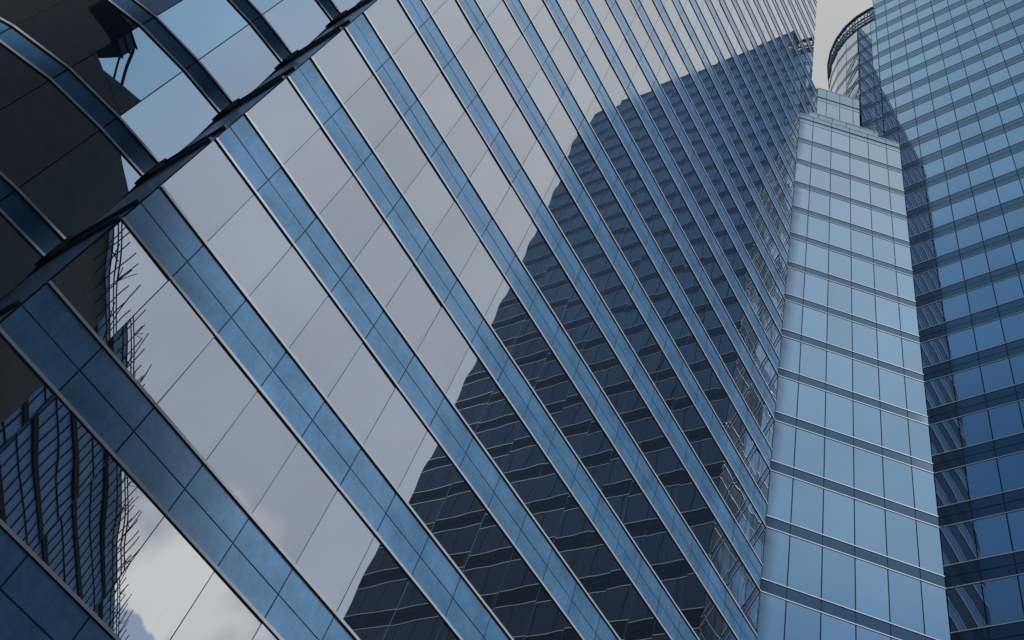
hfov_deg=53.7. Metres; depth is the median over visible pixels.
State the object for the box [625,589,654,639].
window pane
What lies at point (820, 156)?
window pane
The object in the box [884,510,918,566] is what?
window pane
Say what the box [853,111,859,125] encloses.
window pane
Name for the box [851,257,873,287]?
window pane
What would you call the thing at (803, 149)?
window pane
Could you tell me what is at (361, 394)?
window pane
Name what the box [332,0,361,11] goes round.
window pane
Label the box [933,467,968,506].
window pane
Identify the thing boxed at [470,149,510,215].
window pane
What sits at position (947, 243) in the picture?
window pane
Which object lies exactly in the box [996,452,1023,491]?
window pane
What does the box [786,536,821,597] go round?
window pane
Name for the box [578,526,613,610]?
window pane
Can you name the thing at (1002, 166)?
window pane
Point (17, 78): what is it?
window pane
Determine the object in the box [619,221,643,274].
window pane
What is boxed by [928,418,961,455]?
window pane
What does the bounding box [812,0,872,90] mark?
sky
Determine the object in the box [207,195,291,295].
window pane
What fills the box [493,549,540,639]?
window pane
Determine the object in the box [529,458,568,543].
window pane
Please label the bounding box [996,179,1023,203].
window pane
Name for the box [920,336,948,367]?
window pane
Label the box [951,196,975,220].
window pane
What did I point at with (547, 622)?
window pane
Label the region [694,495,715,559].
window pane
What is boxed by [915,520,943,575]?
window pane
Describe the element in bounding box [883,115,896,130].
window pane
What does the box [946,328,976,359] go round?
window pane
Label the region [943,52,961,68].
window pane
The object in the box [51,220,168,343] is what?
window pane
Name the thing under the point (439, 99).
window pane
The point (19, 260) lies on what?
window pane
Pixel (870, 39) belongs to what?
window panes
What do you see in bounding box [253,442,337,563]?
window pane
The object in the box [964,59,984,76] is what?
window pane
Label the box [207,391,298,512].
window pane
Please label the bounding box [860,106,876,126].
window pane
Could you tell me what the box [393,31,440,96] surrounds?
window pane
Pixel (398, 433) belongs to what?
window pane
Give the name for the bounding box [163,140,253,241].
window pane
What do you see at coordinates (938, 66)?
window pane
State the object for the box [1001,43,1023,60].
window pane
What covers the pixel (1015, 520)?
window pane
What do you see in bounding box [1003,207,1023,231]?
window pane
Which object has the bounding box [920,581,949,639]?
window pane
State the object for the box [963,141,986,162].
window pane
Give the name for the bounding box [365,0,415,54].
window pane
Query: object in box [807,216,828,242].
window pane
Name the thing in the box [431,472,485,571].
window pane
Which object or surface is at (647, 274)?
window panes
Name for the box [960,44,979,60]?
window pane
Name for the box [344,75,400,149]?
window pane
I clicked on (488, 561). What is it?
window pane
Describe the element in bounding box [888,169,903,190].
window pane
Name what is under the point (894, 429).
window pane
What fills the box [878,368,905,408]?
window pane
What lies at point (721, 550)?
window pane
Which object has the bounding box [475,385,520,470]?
window pane
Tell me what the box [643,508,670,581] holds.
window pane
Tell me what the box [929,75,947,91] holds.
window pane
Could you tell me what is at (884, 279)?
window pane
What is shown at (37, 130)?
window pane
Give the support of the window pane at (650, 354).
in the glass tower at (420, 320)
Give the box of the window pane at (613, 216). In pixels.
[602,193,627,245]
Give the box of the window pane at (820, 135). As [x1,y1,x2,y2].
[812,126,830,145]
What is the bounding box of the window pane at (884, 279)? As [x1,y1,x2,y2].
[873,264,897,295]
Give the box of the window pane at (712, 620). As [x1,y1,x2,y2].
[700,592,722,639]
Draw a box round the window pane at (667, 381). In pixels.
[655,354,678,412]
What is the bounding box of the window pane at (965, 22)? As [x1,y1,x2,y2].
[953,16,970,31]
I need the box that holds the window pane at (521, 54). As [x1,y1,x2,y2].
[508,34,540,87]
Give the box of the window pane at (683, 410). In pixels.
[672,381,694,439]
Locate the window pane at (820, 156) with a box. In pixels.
[811,145,830,167]
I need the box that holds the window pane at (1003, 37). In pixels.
[996,28,1016,44]
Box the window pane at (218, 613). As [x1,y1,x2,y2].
[171,571,261,639]
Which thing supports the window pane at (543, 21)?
in the glass tower at (420, 320)
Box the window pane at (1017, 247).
[1010,239,1023,262]
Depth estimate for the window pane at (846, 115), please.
95.47 m
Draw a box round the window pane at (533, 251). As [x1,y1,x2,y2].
[517,221,552,286]
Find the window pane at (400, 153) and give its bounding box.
[375,119,428,193]
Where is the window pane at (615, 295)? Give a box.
[602,267,628,325]
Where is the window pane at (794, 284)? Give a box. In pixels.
[785,267,803,297]
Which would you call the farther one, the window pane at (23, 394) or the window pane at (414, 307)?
the window pane at (414, 307)
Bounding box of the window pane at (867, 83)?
[859,74,874,93]
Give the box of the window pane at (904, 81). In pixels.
[893,75,910,90]
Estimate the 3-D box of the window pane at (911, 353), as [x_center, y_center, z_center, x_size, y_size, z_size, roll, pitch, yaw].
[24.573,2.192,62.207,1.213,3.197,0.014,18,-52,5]
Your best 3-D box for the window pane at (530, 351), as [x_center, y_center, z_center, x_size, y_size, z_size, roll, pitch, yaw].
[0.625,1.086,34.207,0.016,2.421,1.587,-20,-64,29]
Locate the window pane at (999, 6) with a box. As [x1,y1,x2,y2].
[986,1,1005,15]
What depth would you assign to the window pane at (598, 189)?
43.67 m
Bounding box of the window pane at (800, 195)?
[792,185,808,208]
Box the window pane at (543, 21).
[533,4,561,52]
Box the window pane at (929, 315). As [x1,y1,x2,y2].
[916,301,943,330]
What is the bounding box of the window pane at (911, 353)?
[901,338,922,373]
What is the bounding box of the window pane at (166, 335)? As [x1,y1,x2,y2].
[106,280,214,403]
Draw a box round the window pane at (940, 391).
[924,375,954,408]
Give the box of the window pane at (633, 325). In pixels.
[620,297,645,355]
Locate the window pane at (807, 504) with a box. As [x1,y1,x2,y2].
[790,479,822,533]
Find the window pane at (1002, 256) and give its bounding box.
[985,243,1014,270]
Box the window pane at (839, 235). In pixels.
[829,222,850,249]
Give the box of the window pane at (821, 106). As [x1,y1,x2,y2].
[817,100,825,115]
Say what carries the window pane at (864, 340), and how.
in the stepped glass block
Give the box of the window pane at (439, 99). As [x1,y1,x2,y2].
[420,72,464,137]
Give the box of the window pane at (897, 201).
[889,192,905,214]
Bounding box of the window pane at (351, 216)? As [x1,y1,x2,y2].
[320,175,383,261]
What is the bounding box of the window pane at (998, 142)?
[984,133,1008,154]
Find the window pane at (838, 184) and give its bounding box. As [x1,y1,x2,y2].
[830,173,849,196]
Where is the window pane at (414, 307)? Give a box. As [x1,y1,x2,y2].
[386,265,441,350]
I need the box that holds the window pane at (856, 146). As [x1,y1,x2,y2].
[849,137,867,157]
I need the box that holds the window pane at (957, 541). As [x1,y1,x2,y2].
[939,521,976,565]
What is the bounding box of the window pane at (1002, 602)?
[981,576,1023,625]
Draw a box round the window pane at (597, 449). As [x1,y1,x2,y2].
[580,417,612,490]
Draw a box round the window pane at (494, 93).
[479,70,516,128]
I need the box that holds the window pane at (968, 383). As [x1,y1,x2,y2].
[952,367,983,400]
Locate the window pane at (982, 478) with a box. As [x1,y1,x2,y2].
[964,459,1001,499]
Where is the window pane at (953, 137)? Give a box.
[939,129,960,148]
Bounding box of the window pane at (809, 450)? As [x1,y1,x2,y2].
[793,428,823,476]
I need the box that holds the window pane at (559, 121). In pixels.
[547,100,576,153]
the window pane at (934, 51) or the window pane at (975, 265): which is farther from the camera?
the window pane at (934, 51)
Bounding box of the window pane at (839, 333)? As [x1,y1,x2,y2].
[826,314,851,350]
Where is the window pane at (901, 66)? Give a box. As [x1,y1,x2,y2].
[891,60,907,75]
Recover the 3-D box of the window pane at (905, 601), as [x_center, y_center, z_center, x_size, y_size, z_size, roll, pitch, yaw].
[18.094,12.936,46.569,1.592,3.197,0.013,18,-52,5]
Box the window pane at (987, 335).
[973,319,1004,350]
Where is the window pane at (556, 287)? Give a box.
[539,256,573,321]
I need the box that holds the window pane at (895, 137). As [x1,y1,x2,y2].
[885,133,898,142]
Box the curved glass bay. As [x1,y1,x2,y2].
[0,0,376,321]
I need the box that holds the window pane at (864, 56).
[858,47,872,64]
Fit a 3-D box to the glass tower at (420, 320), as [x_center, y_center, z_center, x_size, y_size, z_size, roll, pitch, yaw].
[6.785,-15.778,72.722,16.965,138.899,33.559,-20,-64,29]
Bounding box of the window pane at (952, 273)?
[937,261,963,287]
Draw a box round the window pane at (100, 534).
[33,458,164,610]
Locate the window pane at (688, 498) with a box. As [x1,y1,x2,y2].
[677,468,699,533]
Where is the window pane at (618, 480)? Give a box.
[602,448,632,521]
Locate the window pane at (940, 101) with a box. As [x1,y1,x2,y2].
[932,92,951,109]
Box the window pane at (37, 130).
[0,81,99,187]
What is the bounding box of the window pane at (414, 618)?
[384,579,442,639]
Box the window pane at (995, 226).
[979,214,1006,239]
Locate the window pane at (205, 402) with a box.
[158,337,257,459]
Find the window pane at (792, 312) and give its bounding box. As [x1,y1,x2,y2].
[782,300,802,333]
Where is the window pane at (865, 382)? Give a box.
[852,359,878,399]
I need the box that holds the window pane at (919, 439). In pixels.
[907,419,931,462]
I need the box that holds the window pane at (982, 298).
[966,284,996,313]
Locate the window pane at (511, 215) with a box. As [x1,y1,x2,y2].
[494,185,531,251]
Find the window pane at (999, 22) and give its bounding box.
[991,14,1010,29]
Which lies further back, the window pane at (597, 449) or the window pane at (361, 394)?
the window pane at (597, 449)
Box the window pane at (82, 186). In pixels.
[19,131,143,237]
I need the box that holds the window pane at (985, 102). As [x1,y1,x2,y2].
[973,93,995,112]
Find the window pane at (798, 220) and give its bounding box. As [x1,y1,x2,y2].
[790,210,807,235]
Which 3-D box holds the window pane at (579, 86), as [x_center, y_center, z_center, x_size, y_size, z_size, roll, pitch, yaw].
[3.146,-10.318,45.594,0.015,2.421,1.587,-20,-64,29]
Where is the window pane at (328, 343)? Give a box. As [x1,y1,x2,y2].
[289,296,362,396]
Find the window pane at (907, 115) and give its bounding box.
[896,107,914,125]
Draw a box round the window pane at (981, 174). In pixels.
[968,164,992,186]
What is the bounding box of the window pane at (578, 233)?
[564,206,593,264]
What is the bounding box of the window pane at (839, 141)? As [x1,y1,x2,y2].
[831,131,848,151]
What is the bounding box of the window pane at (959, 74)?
[946,67,966,84]
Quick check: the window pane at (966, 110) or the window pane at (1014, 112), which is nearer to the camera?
the window pane at (1014, 112)
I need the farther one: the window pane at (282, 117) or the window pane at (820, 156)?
the window pane at (820, 156)
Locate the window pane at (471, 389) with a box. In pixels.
[446,347,495,432]
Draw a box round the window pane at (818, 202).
[808,190,829,215]
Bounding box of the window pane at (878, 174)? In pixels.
[869,163,888,185]
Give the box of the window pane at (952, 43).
[940,37,958,52]
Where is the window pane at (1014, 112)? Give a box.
[999,104,1023,124]
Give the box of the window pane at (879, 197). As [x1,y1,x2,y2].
[870,185,890,209]
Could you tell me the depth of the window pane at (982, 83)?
87.23 m
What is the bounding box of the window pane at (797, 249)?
[788,238,805,265]
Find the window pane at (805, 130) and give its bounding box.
[798,121,812,140]
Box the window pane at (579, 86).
[568,67,594,114]
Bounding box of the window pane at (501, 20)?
[487,0,521,52]
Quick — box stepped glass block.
[756,87,950,639]
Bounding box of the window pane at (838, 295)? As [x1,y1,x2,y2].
[827,281,850,313]
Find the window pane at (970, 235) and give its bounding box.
[955,223,981,248]
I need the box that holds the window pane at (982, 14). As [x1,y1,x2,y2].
[969,8,987,23]
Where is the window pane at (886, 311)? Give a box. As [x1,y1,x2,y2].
[875,296,899,329]
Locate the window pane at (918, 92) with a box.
[912,83,930,99]
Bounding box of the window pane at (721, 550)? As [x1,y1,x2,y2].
[711,520,730,585]
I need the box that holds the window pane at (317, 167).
[284,128,352,213]
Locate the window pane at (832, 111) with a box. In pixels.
[826,103,838,119]
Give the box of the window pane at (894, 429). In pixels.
[880,410,909,455]
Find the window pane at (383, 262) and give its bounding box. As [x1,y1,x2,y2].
[353,221,413,307]
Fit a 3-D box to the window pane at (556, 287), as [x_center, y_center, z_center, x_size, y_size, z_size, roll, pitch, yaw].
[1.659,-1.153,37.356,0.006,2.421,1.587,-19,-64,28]
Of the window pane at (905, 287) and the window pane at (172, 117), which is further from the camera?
the window pane at (905, 287)
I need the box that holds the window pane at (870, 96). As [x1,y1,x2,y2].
[860,89,875,109]
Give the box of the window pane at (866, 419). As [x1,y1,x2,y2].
[852,401,880,445]
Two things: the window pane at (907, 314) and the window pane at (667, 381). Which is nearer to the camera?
the window pane at (667, 381)
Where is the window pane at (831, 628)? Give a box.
[820,613,854,639]
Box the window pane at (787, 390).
[775,376,797,416]
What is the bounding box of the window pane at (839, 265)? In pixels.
[828,250,850,280]
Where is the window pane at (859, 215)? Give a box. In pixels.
[850,203,871,229]
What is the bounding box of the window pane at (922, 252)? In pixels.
[910,240,934,264]
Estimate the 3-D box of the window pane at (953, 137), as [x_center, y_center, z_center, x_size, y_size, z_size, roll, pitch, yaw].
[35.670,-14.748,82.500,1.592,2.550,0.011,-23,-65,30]
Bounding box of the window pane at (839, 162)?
[830,151,849,173]
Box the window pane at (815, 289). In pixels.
[803,273,827,305]
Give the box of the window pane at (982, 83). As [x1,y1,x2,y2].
[969,76,989,93]
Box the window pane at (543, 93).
[528,68,558,120]
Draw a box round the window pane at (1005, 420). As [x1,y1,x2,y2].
[987,402,1023,439]
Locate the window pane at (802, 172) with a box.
[794,162,809,183]
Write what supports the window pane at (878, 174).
in the stepped glass block
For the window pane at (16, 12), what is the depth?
25.54 m
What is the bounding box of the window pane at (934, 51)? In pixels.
[923,45,941,60]
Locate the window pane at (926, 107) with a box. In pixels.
[914,99,933,117]
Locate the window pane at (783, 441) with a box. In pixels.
[771,421,794,466]
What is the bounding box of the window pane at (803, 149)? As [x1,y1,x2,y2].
[796,141,811,161]
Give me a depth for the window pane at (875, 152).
84.35 m
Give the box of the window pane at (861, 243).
[850,229,872,257]
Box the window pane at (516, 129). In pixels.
[501,105,536,164]
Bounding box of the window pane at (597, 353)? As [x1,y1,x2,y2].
[582,321,612,386]
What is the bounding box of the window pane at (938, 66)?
[926,59,944,75]
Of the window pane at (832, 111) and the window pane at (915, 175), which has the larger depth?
the window pane at (832, 111)
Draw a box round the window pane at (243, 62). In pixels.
[200,24,282,100]
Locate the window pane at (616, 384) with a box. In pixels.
[602,352,630,417]
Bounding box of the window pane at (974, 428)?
[958,410,991,447]
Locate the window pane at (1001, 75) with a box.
[987,67,1009,85]
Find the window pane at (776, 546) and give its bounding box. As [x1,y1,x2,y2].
[761,527,788,585]
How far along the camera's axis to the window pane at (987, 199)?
72.26 m
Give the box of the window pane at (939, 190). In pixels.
[925,180,948,202]
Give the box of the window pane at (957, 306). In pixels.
[941,293,969,321]
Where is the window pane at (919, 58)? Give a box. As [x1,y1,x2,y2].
[907,52,924,67]
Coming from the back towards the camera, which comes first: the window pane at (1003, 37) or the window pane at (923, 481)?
the window pane at (1003, 37)
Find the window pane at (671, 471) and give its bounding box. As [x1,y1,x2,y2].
[659,441,682,504]
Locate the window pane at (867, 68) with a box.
[859,60,873,78]
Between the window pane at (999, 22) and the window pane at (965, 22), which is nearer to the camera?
the window pane at (999, 22)
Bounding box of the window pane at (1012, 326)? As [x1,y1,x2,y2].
[1000,312,1023,342]
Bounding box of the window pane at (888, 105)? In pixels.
[882,98,894,112]
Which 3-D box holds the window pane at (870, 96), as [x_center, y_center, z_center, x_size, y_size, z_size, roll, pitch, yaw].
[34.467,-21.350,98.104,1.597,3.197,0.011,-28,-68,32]
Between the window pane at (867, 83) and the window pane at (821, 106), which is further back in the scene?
the window pane at (867, 83)
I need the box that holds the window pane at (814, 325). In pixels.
[801,306,826,341]
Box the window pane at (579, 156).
[566,132,594,184]
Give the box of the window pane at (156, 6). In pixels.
[137,0,182,15]
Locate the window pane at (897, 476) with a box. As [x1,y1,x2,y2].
[882,457,913,507]
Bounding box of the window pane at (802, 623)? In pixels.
[783,601,819,639]
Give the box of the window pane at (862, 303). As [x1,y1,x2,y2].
[851,288,875,321]
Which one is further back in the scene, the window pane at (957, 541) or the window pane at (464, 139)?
the window pane at (957, 541)
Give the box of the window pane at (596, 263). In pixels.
[583,236,611,295]
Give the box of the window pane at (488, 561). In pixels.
[463,511,513,611]
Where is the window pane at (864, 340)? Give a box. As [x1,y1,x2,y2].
[852,322,876,358]
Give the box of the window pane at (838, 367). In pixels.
[825,351,851,390]
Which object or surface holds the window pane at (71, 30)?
in the curved glass bay
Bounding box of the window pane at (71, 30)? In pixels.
[17,0,139,67]
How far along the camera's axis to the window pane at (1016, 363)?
56.83 m
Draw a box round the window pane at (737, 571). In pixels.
[727,547,746,610]
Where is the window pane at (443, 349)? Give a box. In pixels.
[417,306,469,391]
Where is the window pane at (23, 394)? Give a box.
[0,335,54,449]
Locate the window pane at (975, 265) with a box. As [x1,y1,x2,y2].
[961,252,988,279]
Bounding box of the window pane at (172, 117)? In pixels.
[121,71,220,160]
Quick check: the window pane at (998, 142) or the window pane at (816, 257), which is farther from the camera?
the window pane at (998, 142)
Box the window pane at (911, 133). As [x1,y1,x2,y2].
[898,125,917,144]
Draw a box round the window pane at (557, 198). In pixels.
[544,173,575,232]
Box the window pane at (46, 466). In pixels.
[0,395,111,549]
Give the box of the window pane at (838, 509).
[822,489,853,544]
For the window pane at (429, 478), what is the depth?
27.26 m
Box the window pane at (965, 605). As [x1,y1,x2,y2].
[945,583,986,631]
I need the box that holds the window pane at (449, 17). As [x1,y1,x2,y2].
[433,0,473,53]
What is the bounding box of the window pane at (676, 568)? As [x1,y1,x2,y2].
[663,538,688,610]
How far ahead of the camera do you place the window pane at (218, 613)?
20.21 m
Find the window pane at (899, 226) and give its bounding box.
[891,216,908,240]
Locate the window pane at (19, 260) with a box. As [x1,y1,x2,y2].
[0,214,45,300]
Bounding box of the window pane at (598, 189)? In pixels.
[585,163,611,215]
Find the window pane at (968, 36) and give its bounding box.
[956,30,975,45]
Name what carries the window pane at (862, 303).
in the stepped glass block
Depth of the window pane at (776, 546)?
47.05 m
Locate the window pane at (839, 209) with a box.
[829,197,849,222]
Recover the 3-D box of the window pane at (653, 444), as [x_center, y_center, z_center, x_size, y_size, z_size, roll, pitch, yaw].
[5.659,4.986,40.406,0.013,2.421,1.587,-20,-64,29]
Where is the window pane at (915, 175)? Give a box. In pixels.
[902,166,923,186]
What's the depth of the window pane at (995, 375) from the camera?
57.27 m
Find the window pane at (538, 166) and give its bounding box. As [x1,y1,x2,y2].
[523,139,556,198]
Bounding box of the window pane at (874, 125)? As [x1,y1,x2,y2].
[873,123,877,131]
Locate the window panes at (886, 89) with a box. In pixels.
[873,0,1023,427]
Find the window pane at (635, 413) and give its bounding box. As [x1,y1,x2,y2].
[621,382,648,447]
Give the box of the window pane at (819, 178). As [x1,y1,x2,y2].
[809,167,829,190]
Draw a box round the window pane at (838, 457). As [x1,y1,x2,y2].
[823,437,852,486]
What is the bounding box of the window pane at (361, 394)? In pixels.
[328,343,395,444]
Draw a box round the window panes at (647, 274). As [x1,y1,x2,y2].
[424,0,816,639]
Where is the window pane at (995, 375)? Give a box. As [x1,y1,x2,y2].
[980,358,1013,392]
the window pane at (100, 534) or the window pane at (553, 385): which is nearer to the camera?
the window pane at (100, 534)
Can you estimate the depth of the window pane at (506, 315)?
33.58 m
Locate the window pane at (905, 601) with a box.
[887,569,923,633]
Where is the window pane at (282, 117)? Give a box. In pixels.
[247,78,319,163]
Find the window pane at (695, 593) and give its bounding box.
[681,565,705,638]
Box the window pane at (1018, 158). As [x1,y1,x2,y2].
[1012,150,1023,168]
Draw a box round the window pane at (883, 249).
[872,236,894,264]
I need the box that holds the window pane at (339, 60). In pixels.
[312,29,372,103]
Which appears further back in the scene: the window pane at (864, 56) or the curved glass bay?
the window pane at (864, 56)
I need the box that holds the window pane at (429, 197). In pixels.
[404,161,454,235]
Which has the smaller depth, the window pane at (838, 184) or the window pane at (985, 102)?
the window pane at (838, 184)
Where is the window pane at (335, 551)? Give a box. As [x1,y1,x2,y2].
[296,490,374,611]
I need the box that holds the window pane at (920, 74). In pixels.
[909,67,926,83]
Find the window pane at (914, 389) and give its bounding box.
[904,376,926,415]
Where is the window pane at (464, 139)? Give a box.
[445,111,487,177]
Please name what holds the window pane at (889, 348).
in the stepped glass block
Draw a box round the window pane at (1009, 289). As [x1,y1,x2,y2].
[992,275,1023,304]
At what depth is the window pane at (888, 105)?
94.26 m
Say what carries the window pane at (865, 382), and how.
in the stepped glass block
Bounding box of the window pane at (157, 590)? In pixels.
[95,516,214,639]
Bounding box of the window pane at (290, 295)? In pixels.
[250,246,328,347]
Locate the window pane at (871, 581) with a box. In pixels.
[854,558,888,621]
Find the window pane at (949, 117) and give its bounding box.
[935,109,955,128]
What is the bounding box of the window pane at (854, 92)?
[847,83,858,97]
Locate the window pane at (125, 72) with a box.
[72,27,182,115]
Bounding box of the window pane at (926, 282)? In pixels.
[913,269,938,295]
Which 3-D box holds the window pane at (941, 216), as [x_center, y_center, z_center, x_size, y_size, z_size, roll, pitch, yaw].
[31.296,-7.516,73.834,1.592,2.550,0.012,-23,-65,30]
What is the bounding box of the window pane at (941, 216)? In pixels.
[929,205,952,228]
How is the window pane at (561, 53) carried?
in the glass tower at (420, 320)
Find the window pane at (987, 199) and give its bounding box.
[973,188,999,212]
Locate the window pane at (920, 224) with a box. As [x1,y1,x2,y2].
[907,213,930,236]
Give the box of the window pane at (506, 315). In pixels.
[485,278,526,352]
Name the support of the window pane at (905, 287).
in the stepped glass block
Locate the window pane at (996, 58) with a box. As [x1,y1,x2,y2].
[982,51,1003,68]
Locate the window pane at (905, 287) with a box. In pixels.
[896,271,914,300]
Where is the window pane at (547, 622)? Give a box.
[525,585,566,639]
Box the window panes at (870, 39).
[829,20,884,138]
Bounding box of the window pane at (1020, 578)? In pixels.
[1017,574,1023,612]
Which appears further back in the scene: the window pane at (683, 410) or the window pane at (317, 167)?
the window pane at (683, 410)
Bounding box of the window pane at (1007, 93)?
[993,85,1015,104]
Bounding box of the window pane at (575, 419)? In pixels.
[558,384,592,458]
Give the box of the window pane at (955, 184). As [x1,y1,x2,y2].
[946,172,970,194]
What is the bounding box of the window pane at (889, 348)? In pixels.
[876,330,902,366]
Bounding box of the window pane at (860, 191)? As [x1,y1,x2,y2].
[850,179,869,203]
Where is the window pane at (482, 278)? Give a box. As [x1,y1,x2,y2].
[459,241,503,315]
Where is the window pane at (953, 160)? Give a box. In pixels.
[942,149,964,170]
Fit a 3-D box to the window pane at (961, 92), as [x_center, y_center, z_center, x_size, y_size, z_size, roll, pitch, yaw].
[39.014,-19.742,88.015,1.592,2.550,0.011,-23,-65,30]
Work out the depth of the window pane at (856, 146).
84.52 m
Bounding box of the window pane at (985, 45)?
[978,36,998,52]
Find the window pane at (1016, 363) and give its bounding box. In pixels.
[1008,354,1023,384]
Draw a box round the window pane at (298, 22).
[263,0,332,51]
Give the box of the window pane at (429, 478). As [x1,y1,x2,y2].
[398,431,457,530]
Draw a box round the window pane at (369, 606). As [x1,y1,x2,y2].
[337,536,409,639]
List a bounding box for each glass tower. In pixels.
[0,0,817,639]
[827,6,884,138]
[861,0,1023,639]
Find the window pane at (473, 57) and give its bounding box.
[456,33,495,91]
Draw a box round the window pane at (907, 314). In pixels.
[898,303,918,335]
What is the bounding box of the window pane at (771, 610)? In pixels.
[756,592,785,639]
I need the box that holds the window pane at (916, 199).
[905,189,926,210]
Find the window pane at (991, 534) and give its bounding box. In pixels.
[972,513,1011,558]
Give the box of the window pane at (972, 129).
[958,121,980,140]
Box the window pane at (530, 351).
[510,315,549,388]
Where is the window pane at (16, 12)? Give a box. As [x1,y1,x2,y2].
[0,0,65,25]
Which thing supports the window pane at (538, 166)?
in the glass tower at (420, 320)
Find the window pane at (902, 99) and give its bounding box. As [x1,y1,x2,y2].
[895,90,912,107]
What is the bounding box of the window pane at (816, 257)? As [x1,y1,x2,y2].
[805,243,827,272]
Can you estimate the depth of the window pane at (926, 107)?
89.60 m
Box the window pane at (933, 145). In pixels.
[919,137,940,156]
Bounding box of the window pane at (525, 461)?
[502,423,545,507]
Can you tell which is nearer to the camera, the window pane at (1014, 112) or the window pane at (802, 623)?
the window pane at (802, 623)
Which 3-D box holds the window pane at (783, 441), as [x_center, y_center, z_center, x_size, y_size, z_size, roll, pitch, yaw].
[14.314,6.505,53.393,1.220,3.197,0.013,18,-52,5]
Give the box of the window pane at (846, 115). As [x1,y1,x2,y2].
[839,107,852,123]
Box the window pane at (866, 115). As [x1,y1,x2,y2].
[861,108,875,122]
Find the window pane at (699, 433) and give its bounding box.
[689,408,709,465]
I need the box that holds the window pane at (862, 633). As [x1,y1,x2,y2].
[855,625,889,639]
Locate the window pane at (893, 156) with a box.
[886,148,901,168]
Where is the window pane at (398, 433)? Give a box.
[364,387,427,488]
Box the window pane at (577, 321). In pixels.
[561,289,593,354]
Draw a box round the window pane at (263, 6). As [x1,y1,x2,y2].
[250,0,282,13]
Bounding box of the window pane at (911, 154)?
[900,145,920,165]
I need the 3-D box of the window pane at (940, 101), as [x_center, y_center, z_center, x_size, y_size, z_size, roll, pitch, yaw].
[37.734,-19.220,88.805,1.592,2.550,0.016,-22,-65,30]
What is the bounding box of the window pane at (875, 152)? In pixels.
[868,143,886,163]
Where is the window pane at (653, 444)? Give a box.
[640,411,666,477]
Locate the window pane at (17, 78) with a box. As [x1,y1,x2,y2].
[0,44,48,110]
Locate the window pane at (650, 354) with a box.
[638,326,662,383]
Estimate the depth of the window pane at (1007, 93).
83.29 m
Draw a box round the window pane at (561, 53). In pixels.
[551,36,578,83]
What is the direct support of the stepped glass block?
on the ground
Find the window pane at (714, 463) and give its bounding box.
[705,434,723,491]
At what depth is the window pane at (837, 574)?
46.79 m
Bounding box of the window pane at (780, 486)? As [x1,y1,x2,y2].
[766,471,792,522]
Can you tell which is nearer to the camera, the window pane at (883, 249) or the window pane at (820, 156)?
the window pane at (883, 249)
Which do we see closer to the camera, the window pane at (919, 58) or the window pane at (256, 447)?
the window pane at (256, 447)
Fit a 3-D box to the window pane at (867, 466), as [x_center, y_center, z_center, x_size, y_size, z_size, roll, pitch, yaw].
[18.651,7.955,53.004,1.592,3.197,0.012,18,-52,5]
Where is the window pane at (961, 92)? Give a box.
[950,84,970,101]
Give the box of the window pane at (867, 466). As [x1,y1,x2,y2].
[853,447,883,497]
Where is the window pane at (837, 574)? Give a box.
[821,547,854,609]
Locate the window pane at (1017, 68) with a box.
[1007,60,1023,77]
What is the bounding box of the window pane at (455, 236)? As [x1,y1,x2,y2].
[432,201,479,275]
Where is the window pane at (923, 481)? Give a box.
[911,467,937,515]
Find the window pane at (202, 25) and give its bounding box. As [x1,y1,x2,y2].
[158,0,248,59]
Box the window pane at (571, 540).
[554,493,591,577]
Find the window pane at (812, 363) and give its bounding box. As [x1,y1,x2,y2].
[799,342,825,381]
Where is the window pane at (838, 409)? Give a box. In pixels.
[824,392,852,435]
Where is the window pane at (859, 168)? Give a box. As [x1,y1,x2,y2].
[850,157,868,179]
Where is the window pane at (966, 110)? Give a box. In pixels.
[954,102,975,120]
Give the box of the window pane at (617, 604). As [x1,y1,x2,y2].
[602,558,634,639]
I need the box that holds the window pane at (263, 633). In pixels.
[253,623,277,639]
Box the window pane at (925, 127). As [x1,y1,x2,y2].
[916,117,936,136]
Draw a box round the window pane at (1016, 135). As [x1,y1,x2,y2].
[1005,125,1023,145]
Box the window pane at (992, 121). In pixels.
[978,112,1001,132]
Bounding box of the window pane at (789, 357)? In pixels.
[779,336,799,373]
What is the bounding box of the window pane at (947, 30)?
[937,24,954,38]
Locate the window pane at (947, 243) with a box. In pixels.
[933,231,957,256]
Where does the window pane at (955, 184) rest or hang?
in the glass tower at (951, 76)
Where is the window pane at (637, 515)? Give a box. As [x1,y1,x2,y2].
[623,479,651,552]
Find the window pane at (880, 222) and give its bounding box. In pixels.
[871,210,892,235]
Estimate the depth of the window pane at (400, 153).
31.14 m
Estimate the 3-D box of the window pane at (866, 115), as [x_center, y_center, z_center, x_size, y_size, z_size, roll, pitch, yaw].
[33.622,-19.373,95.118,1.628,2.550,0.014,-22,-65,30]
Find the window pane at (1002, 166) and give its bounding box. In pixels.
[989,155,1015,177]
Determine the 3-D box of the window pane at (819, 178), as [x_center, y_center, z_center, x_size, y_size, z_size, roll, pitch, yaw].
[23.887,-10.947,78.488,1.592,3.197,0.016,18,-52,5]
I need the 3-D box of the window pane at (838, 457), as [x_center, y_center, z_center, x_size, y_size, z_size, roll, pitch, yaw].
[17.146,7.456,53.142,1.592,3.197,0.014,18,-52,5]
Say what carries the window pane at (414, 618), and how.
in the glass tower at (420, 320)
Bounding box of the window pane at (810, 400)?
[796,383,824,426]
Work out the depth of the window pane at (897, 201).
77.96 m
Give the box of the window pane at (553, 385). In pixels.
[534,350,571,423]
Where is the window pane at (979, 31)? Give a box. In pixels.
[973,22,992,37]
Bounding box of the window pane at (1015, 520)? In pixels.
[1006,509,1023,551]
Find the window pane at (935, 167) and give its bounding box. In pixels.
[922,158,943,178]
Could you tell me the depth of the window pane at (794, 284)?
65.98 m
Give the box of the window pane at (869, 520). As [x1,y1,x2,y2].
[854,499,885,555]
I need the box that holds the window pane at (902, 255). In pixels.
[893,242,911,269]
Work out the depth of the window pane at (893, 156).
84.29 m

